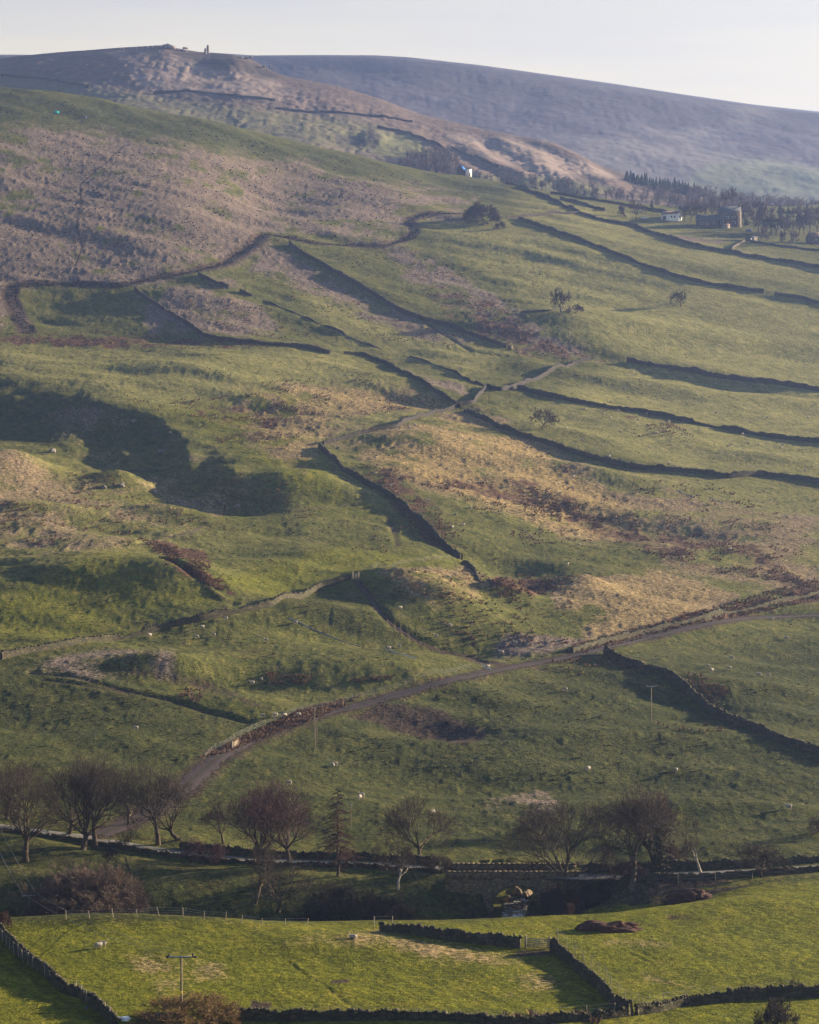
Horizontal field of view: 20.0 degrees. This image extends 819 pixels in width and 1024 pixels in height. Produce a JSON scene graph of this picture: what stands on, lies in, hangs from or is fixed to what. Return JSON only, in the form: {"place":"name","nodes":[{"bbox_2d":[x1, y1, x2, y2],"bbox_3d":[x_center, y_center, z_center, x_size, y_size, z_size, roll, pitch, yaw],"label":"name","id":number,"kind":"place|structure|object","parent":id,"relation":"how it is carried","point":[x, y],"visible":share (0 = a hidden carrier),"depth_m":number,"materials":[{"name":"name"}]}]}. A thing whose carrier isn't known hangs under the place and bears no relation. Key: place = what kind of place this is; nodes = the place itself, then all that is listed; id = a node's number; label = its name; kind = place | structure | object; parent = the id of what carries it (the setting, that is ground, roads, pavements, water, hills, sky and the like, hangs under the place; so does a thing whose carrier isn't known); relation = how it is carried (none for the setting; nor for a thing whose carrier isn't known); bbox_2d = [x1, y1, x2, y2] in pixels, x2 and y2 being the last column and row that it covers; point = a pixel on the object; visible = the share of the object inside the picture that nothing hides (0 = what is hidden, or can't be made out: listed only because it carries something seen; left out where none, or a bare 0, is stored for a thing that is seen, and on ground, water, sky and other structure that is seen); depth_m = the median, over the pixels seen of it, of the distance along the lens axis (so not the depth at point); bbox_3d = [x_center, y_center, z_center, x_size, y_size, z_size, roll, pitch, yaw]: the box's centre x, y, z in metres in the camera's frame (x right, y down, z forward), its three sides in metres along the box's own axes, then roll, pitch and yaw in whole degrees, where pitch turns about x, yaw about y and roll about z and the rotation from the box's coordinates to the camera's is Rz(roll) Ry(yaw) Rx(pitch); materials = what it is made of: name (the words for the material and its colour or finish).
{"place":"outdoors","nodes":[
{"label":"outdoors","id":0,"kind":"place"},
{"bbox_2d":[0,45,739,206],"bbox_3d":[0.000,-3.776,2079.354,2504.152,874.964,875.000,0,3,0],"label":"tor hill","id":1,"kind":"structure","parent":0,"point":[134,76],"depth_m":2043.14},
{"bbox_2d":[1,74,89,87],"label":"dry stone wall","id":2,"kind":"structure","parent":1,"relation":"on","point":[44,78],"depth_m":2137.89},
{"bbox_2d":[153,89,274,100],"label":"dry stone wall","id":3,"kind":"structure","parent":1,"relation":"on","point":[212,93],"depth_m":2064.98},
{"bbox_2d":[275,107,412,122],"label":"dry stone wall","id":4,"kind":"structure","parent":1,"relation":"on","point":[338,112],"depth_m":2038.39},
{"bbox_2d":[377,125,452,161],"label":"dry stone wall","id":5,"kind":"structure","parent":1,"relation":"on","point":[411,133],"depth_m":1992.98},
{"bbox_2d":[398,145,465,173],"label":"valley wood","id":6,"kind":"object","parent":1,"relation":"on","point":[438,162],"visible":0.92,"depth_m":1854.91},
{"bbox_2d":[451,146,499,167],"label":"dry stone wall","id":7,"kind":"structure","parent":1,"relation":"on","point":[477,156],"depth_m":1916.37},
{"bbox_2d":[477,170,649,200],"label":"valley wood","id":8,"kind":"object","parent":1,"relation":"on","point":[594,191],"visible":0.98,"depth_m":1796.74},
{"bbox_2d":[624,171,708,196],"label":"conifer plantation","id":9,"kind":"object","parent":1,"relation":"on","point":[641,181],"visible":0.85,"depth_m":1908.73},
{"bbox_2d":[651,183,818,207],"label":"valley wood","id":10,"kind":"object","parent":1,"relation":"on","point":[712,195],"visible":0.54,"depth_m":1817.16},
{"bbox_2d":[0,87,818,1023],"bbox_3d":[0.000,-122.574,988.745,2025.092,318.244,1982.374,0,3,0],"label":"hillside","id":11,"kind":"structure","parent":0,"point":[626,303],"depth_m":689.04,"materials":[{"name":"plant"}]},
{"bbox_2d":[0,760,58,828],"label":"bare tree","id":12,"kind":"object","parent":11,"relation":"on","point":[7,768],"visible":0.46,"depth_m":397.64,"materials":[{"name":"brown plant"}]},
{"bbox_2d":[0,754,80,862],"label":"bare tree","id":13,"kind":"object","parent":11,"relation":"on","point":[9,800],"visible":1,"depth_m":364.59,"materials":[{"name":"brown plant"}]},
{"bbox_2d":[1,931,109,1011],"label":"wire fence","id":14,"kind":"object","parent":11,"relation":"on","point":[33,963],"visible":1,"depth_m":294.83,"materials":[{"name":"brown wood"}]},
{"bbox_2d":[0,922,117,1023],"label":"dry stone wall","id":15,"kind":"structure","parent":11,"relation":"on","point":[58,982],"depth_m":281.31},
{"bbox_2d":[4,855,155,916],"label":"bush","id":16,"kind":"object","parent":11,"relation":"on","point":[69,889],"visible":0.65,"depth_m":342.09,"materials":[{"name":"brown plant"}]},
{"bbox_2d":[25,752,134,834],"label":"bare tree","id":17,"kind":"object","parent":11,"relation":"on","point":[69,832],"visible":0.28,"depth_m":386.92,"materials":[{"name":"brown plant"}]},
{"bbox_2d":[24,748,140,849],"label":"bare tree","id":18,"kind":"object","parent":11,"relation":"on","point":[94,789],"visible":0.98,"depth_m":374.95,"materials":[{"name":"brown plant"}]},
{"bbox_2d":[75,145,125,265],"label":"footpath","id":19,"kind":"structure","parent":11,"relation":"on","point":[81,207],"depth_m":1295.33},
{"bbox_2d":[66,758,136,848],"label":"bare tree","id":20,"kind":"object","parent":11,"relation":"on","point":[94,842],"visible":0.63,"depth_m":378.62,"materials":[{"name":"brown plant"}]},
{"bbox_2d":[101,829,136,873],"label":"bare tree","id":21,"kind":"object","parent":11,"relation":"on","point":[107,854],"visible":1,"depth_m":359.37,"materials":[{"name":"brown plant"}]},
{"bbox_2d":[99,765,159,823],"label":"bare tree","id":22,"kind":"object","parent":11,"relation":"on","point":[131,811],"visible":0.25,"depth_m":396.67,"materials":[{"name":"brown plant"}]},
{"bbox_2d":[4,235,267,332],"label":"sunken way","id":23,"kind":"structure","parent":11,"relation":"on","point":[25,318],"depth_m":1167.64},
{"bbox_2d":[105,754,182,845],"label":"bare tree","id":24,"kind":"object","parent":11,"relation":"on","point":[157,836],"visible":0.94,"depth_m":380.65,"materials":[{"name":"brown plant"}]},
{"bbox_2d":[0,573,350,659],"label":"dry stone wall","id":25,"kind":"structure","parent":11,"relation":"on","point":[147,629],"depth_m":564.12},
{"bbox_2d":[116,766,237,840],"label":"bare tree","id":26,"kind":"object","parent":11,"relation":"on","point":[170,826],"visible":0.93,"depth_m":380.47,"materials":[{"name":"brown plant"}]},
{"bbox_2d":[166,953,196,1019],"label":"utility pole","id":27,"kind":"object","parent":11,"relation":"on","point":[181,989],"visible":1,"depth_m":267.50,"materials":[{"name":"brown wood"}]},
{"bbox_2d":[127,991,243,1023],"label":"bush","id":28,"kind":"object","parent":11,"relation":"on","point":[205,1011],"visible":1,"depth_m":265.91,"materials":[{"name":"brown plant"}]},
{"bbox_2d":[179,838,229,865],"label":"bush","id":29,"kind":"object","parent":11,"relation":"on","point":[199,846],"visible":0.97,"depth_m":369.93,"materials":[{"name":"brown plant"}]},
{"bbox_2d":[197,794,242,843],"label":"bare tree","id":30,"kind":"object","parent":11,"relation":"on","point":[211,816],"visible":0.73,"depth_m":382.06,"materials":[{"name":"brown plant"}]},
{"bbox_2d":[0,827,443,873],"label":"dry stone wall","id":31,"kind":"structure","parent":11,"relation":"on","point":[167,853],"depth_m":369.58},
{"bbox_2d":[134,286,330,353],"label":"dry stone wall","id":32,"kind":"structure","parent":11,"relation":"on","point":[232,339],"depth_m":1073.41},
{"bbox_2d":[0,93,469,332],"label":"heather","id":33,"kind":"object","parent":11,"relation":"on","point":[219,264],"visible":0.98,"depth_m":1293.33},
{"bbox_2d":[212,771,310,864],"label":"bare tree","id":34,"kind":"object","parent":11,"relation":"on","point":[251,807],"visible":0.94,"depth_m":364.99,"materials":[{"name":"brown plant"}]},
{"bbox_2d":[241,838,287,903],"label":"bare tree","id":35,"kind":"object","parent":11,"relation":"on","point":[266,851],"visible":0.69,"depth_m":351.71,"materials":[{"name":"brown plant"}]},
{"bbox_2d":[234,775,327,861],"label":"bare tree","id":36,"kind":"object","parent":11,"relation":"on","point":[287,844],"visible":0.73,"depth_m":367.62,"materials":[{"name":"brown plant"}]},
{"bbox_2d":[247,844,322,912],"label":"bare tree","id":37,"kind":"object","parent":11,"relation":"on","point":[264,873],"visible":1,"depth_m":345.66,"materials":[{"name":"brown plant"}]},
{"bbox_2d":[179,841,440,864],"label":"dry stone wall","id":38,"kind":"structure","parent":11,"relation":"on","point":[311,854],"depth_m":372.44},
{"bbox_2d":[263,300,380,348],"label":"dry stone wall","id":39,"kind":"structure","parent":11,"relation":"on","point":[339,330],"depth_m":1116.17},
{"bbox_2d":[208,664,470,753],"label":"stone wall","id":40,"kind":"structure","parent":11,"relation":"on","point":[343,699],"depth_m":497.55,"materials":[{"name":"stone"}]},
{"bbox_2d":[314,786,368,876],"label":"larch","id":41,"kind":"object","parent":11,"relation":"on","point":[340,855],"visible":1,"depth_m":359.16,"materials":[{"name":"brown plant"}]},
{"bbox_2d":[299,880,400,920],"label":"bush","id":42,"kind":"object","parent":11,"relation":"on","point":[351,905],"visible":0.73,"depth_m":344.08,"materials":[{"name":"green plant"}]},
{"bbox_2d":[370,840,407,876],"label":"bare tree","id":43,"kind":"object","parent":11,"relation":"on","point":[378,849],"visible":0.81,"depth_m":360.08,"materials":[{"name":"brown plant"}]},
{"bbox_2d":[364,894,415,919],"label":"bush","id":44,"kind":"object","parent":11,"relation":"on","point":[404,910],"visible":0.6,"depth_m":346.35,"materials":[{"name":"green plant"}]},
{"bbox_2d":[318,442,462,559],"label":"dry stone wall","id":45,"kind":"structure","parent":11,"relation":"on","point":[421,519],"depth_m":755.38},
{"bbox_2d":[289,240,507,347],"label":"dry stone wall","id":46,"kind":"structure","parent":11,"relation":"on","point":[399,308],"depth_m":1158.51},
{"bbox_2d":[344,351,461,406],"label":"dry stone wall","id":47,"kind":"structure","parent":11,"relation":"on","point":[425,383],"depth_m":1007.54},
{"bbox_2d":[389,840,416,889],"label":"bare tree","id":48,"kind":"object","parent":11,"relation":"on","point":[403,858],"visible":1,"depth_m":354.51,"materials":[{"name":"brown plant"}]},
{"bbox_2d":[0,824,816,879],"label":"lane","id":49,"kind":"structure","parent":11,"relation":"on","point":[581,876],"depth_m":369.73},
{"bbox_2d":[0,235,818,1023],"bbox_3d":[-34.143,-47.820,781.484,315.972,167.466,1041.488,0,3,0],"label":"rushes","id":50,"kind":"object","parent":11,"relation":"on","point":[286,721],"visible":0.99,"depth_m":678.39,"materials":[{"name":"plant"}]},
{"bbox_2d":[0,229,818,803],"bbox_3d":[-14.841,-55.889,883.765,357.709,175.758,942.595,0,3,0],"label":"tussocks","id":51,"kind":"object","parent":11,"relation":"on","point":[428,633],"visible":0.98,"depth_m":536.86,"materials":[{"name":"green plant"}]},
{"bbox_2d":[0,880,818,1023],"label":"grass tufts","id":52,"kind":"object","parent":11,"relation":"on","point":[418,960],"visible":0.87,"depth_m":293.21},
{"bbox_2d":[374,794,464,854],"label":"bare tree","id":53,"kind":"object","parent":11,"relation":"on","point":[398,822],"visible":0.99,"depth_m":372.99,"materials":[{"name":"brown plant"}]},
{"bbox_2d":[357,582,484,663],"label":"stone wall","id":54,"kind":"structure","parent":11,"relation":"on","point":[372,601],"depth_m":579.37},
{"bbox_2d":[235,1005,629,1023],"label":"dry stone wall","id":55,"kind":"structure","parent":11,"relation":"on","point":[301,1014],"depth_m":266.86,"materials":[{"name":"stone"}]},
{"bbox_2d":[417,853,453,875],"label":"bush","id":56,"kind":"object","parent":11,"relation":"on","point":[447,866],"visible":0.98,"depth_m":360.26,"materials":[{"name":"green plant"}]},
{"bbox_2d":[269,1003,614,1017],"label":"wire fence","id":57,"kind":"object","parent":11,"relation":"on","point":[445,1009],"visible":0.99,"depth_m":267.67,"materials":[{"name":"brown wood"}]},
{"bbox_2d":[409,355,483,385],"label":"dry stone wall","id":58,"kind":"structure","parent":11,"relation":"on","point":[464,377],"depth_m":1036.24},
{"bbox_2d":[378,922,522,948],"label":"dry stone wall","id":59,"kind":"structure","parent":11,"relation":"on","point":[491,938],"depth_m":304.10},
{"bbox_2d":[323,356,591,444],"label":"dry stone wall","id":60,"kind":"structure","parent":11,"relation":"on","point":[468,402],"depth_m":948.15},
{"bbox_2d":[462,905,497,918],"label":"bush","id":61,"kind":"object","parent":11,"relation":"on","point":[473,912],"visible":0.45,"depth_m":347.95,"materials":[{"name":"green plant"}]},
{"bbox_2d":[462,200,501,224],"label":"bush","id":62,"kind":"object","parent":11,"relation":"on","point":[476,209],"visible":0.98,"depth_m":1369.34,"materials":[{"name":"green plant"}]},
{"bbox_2d":[445,863,578,910],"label":"stone bridge","id":63,"kind":"structure","parent":11,"relation":"on","point":[489,886],"depth_m":355.19,"materials":[{"name":"stone"}]},
{"bbox_2d":[525,935,549,948],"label":"field gate","id":64,"kind":"structure","parent":11,"relation":"on","point":[537,942],"depth_m":301.42,"materials":[{"name":"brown wood"}]},
{"bbox_2d":[514,802,566,840],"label":"bush","id":65,"kind":"object","parent":11,"relation":"on","point":[538,812],"visible":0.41,"depth_m":388.33,"materials":[{"name":"brown plant"}]},
{"bbox_2d":[507,210,579,218],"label":"dry stone wall","id":66,"kind":"structure","parent":11,"relation":"on","point":[548,212],"depth_m":1408.73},
{"bbox_2d":[529,406,559,429],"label":"thorn tree","id":67,"kind":"object","parent":11,"relation":"on","point":[550,417],"visible":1,"depth_m":906.17,"materials":[{"name":"green plant"}]},
{"bbox_2d":[549,287,571,311],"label":"thorn tree","id":68,"kind":"object","parent":11,"relation":"on","point":[562,297],"visible":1,"depth_m":1147.61,"materials":[{"name":"green plant"}]},
{"bbox_2d":[537,884,586,914],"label":"bush","id":69,"kind":"object","parent":11,"relation":"on","point":[568,901],"visible":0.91,"depth_m":346.79,"materials":[{"name":"green plant"}]},
{"bbox_2d":[488,797,649,892],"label":"bare tree","id":70,"kind":"object","parent":11,"relation":"on","point":[525,831],"visible":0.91,"depth_m":355.46,"materials":[{"name":"brown plant"}]},
{"bbox_2d":[560,196,605,210],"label":"dry stone wall","id":71,"kind":"structure","parent":11,"relation":"on","point":[583,203],"depth_m":1484.28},
{"bbox_2d":[566,879,612,907],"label":"bush","id":72,"kind":"object","parent":11,"relation":"on","point":[594,891],"visible":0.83,"depth_m":351.03,"materials":[{"name":"green plant"}]},
{"bbox_2d":[550,937,633,1015],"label":"dry stone wall","id":73,"kind":"structure","parent":11,"relation":"on","point":[599,984],"depth_m":284.35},
{"bbox_2d":[577,805,618,837],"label":"bush","id":74,"kind":"object","parent":11,"relation":"on","point":[582,825],"visible":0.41,"depth_m":387.98,"materials":[{"name":"brown plant"}]},
{"bbox_2d":[557,928,638,1002],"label":"wire fence","id":75,"kind":"object","parent":11,"relation":"on","point":[598,968],"visible":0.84,"depth_m":287.94,"materials":[{"name":"brown wood"}]},
{"bbox_2d":[574,920,642,932],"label":"earth mound","id":76,"kind":"object","parent":11,"relation":"on","point":[611,927],"visible":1,"depth_m":310.86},
{"bbox_2d":[550,191,666,211],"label":"dry stone wall","id":77,"kind":"structure","parent":11,"relation":"on","point":[600,200],"depth_m":1518.81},
{"bbox_2d":[605,860,650,885],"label":"bush","id":78,"kind":"object","parent":11,"relation":"on","point":[620,869],"visible":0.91,"depth_m":351.97,"materials":[{"name":"green plant"}]},
{"bbox_2d":[518,217,763,292],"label":"dry stone wall","id":79,"kind":"structure","parent":11,"relation":"on","point":[665,271],"depth_m":1265.99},
{"bbox_2d":[464,409,818,482],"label":"dry stone wall","id":80,"kind":"structure","parent":11,"relation":"on","point":[636,466],"depth_m":853.11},
{"bbox_2d":[590,782,698,886],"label":"bare tree","id":81,"kind":"object","parent":11,"relation":"on","point":[646,819],"visible":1,"depth_m":350.04,"materials":[{"name":"brown plant"}]},
{"bbox_2d":[611,789,680,873],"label":"bare tree","id":82,"kind":"object","parent":11,"relation":"on","point":[657,860],"visible":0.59,"depth_m":353.40,"materials":[{"name":"brown plant"}]},
{"bbox_2d":[506,181,818,267],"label":"dry stone wall","id":83,"kind":"structure","parent":11,"relation":"on","point":[688,242],"depth_m":1352.80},
{"bbox_2d":[517,384,818,442],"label":"dry stone wall","id":84,"kind":"structure","parent":11,"relation":"on","point":[734,428],"depth_m":952.31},
{"bbox_2d":[661,209,681,220],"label":"cottage","id":85,"kind":"structure","parent":11,"relation":"on","point":[672,215],"depth_m":1448.27,"materials":[{"name":"paint"}]},
{"bbox_2d":[663,841,686,862],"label":"bush","id":86,"kind":"object","parent":11,"relation":"on","point":[670,852],"visible":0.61,"depth_m":360.29,"materials":[{"name":"green plant"}]},
{"bbox_2d":[667,289,686,306],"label":"thorn tree","id":87,"kind":"object","parent":11,"relation":"on","point":[676,295],"visible":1,"depth_m":1187.99,"materials":[{"name":"green plant"}]},
{"bbox_2d":[660,888,711,903],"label":"earth mound","id":88,"kind":"object","parent":11,"relation":"on","point":[686,895],"visible":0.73,"depth_m":342.03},
{"bbox_2d":[679,817,701,872],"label":"bare tree","id":89,"kind":"object","parent":11,"relation":"on","point":[692,852],"visible":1,"depth_m":353.19,"materials":[{"name":"brown plant"}]},
{"bbox_2d":[570,589,818,652],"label":"dry stone wall","id":90,"kind":"structure","parent":11,"relation":"on","point":[706,615],"depth_m":594.06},
{"bbox_2d":[581,854,818,871],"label":"dry stone wall","id":91,"kind":"structure","parent":11,"relation":"on","point":[688,864],"depth_m":358.44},
{"bbox_2d":[588,865,818,903],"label":"dry stone wall","id":92,"kind":"structure","parent":11,"relation":"on","point":[674,876],"depth_m":352.12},
{"bbox_2d":[696,215,719,226],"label":"stone barn","id":93,"kind":"structure","parent":11,"relation":"on","point":[707,220],"depth_m":1434.13,"materials":[{"name":"stone"}]},
{"bbox_2d":[603,646,818,754],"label":"dry stone wall","id":94,"kind":"structure","parent":11,"relation":"on","point":[722,714],"depth_m":495.67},
{"bbox_2d":[627,356,818,390],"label":"dry stone wall","id":95,"kind":"structure","parent":11,"relation":"on","point":[734,377],"depth_m":1057.25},
{"bbox_2d":[634,983,818,1015],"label":"dry stone wall","id":96,"kind":"structure","parent":11,"relation":"on","point":[744,993],"depth_m":276.11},
{"bbox_2d":[717,203,741,226],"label":"stone house","id":97,"kind":"structure","parent":11,"relation":"on","point":[731,215],"depth_m":1433.90,"materials":[{"name":"stone"}]},
{"bbox_2d":[741,206,768,231],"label":"village tree","id":98,"kind":"object","parent":11,"relation":"on","point":[759,214],"visible":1,"depth_m":1409.23,"materials":[{"name":"brown plant"}]},
{"bbox_2d":[724,834,793,881],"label":"bush","id":99,"kind":"object","parent":11,"relation":"on","point":[766,856],"visible":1,"depth_m":350.19,"materials":[{"name":"brown plant"}]},
{"bbox_2d":[752,995,800,1023],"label":"bush","id":100,"kind":"object","parent":11,"relation":"on","point":[776,1012],"visible":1,"depth_m":260.38,"materials":[{"name":"brown plant"}]},
{"bbox_2d":[750,239,818,250],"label":"dry stone wall","id":101,"kind":"structure","parent":11,"relation":"on","point":[774,244],"depth_m":1351.04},
{"bbox_2d":[775,292,818,303],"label":"dry stone wall","id":102,"kind":"structure","parent":11,"relation":"on","point":[805,298],"depth_m":1214.27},
{"bbox_2d":[802,816,818,836],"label":"bare tree","id":103,"kind":"object","parent":11,"relation":"on","point":[816,823],"visible":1,"depth_m":378.82,"materials":[{"name":"brown plant"}]},
{"bbox_2d":[805,229,818,244],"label":"village house","id":104,"kind":"structure","parent":11,"relation":"on","point":[812,238],"depth_m":1372.09,"materials":[{"name":"stone"}]},
{"bbox_2d":[0,56,818,205],"bbox_3d":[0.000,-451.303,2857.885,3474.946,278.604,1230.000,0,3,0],"label":"moor","id":105,"kind":"structure","parent":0,"point":[759,151],"depth_m":2719.41,"materials":[{"name":"plant"}]},
{"bbox_2d":[0,52,818,113],"bbox_3d":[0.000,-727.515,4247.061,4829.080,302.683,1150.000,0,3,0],"label":"plateau edge","id":106,"kind":"object","parent":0,"point":[510,70],"visible":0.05,"depth_m":4362.28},
{"bbox_2d":[0,0,818,111],"label":"sky","id":107,"kind":"structure","parent":0,"point":[756,52],"materials":[{"name":"white"}]},
{"bbox_2d":[90,614,818,835],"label":"farm track","id":108,"kind":"structure","parent":0,"point":[203,770],"depth_m":492.87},
{"bbox_2d":[501,895,529,916],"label":"stream","id":109,"kind":"structure","parent":0,"point":[514,908],"depth_m":357.32,"materials":[{"name":"liquid"}]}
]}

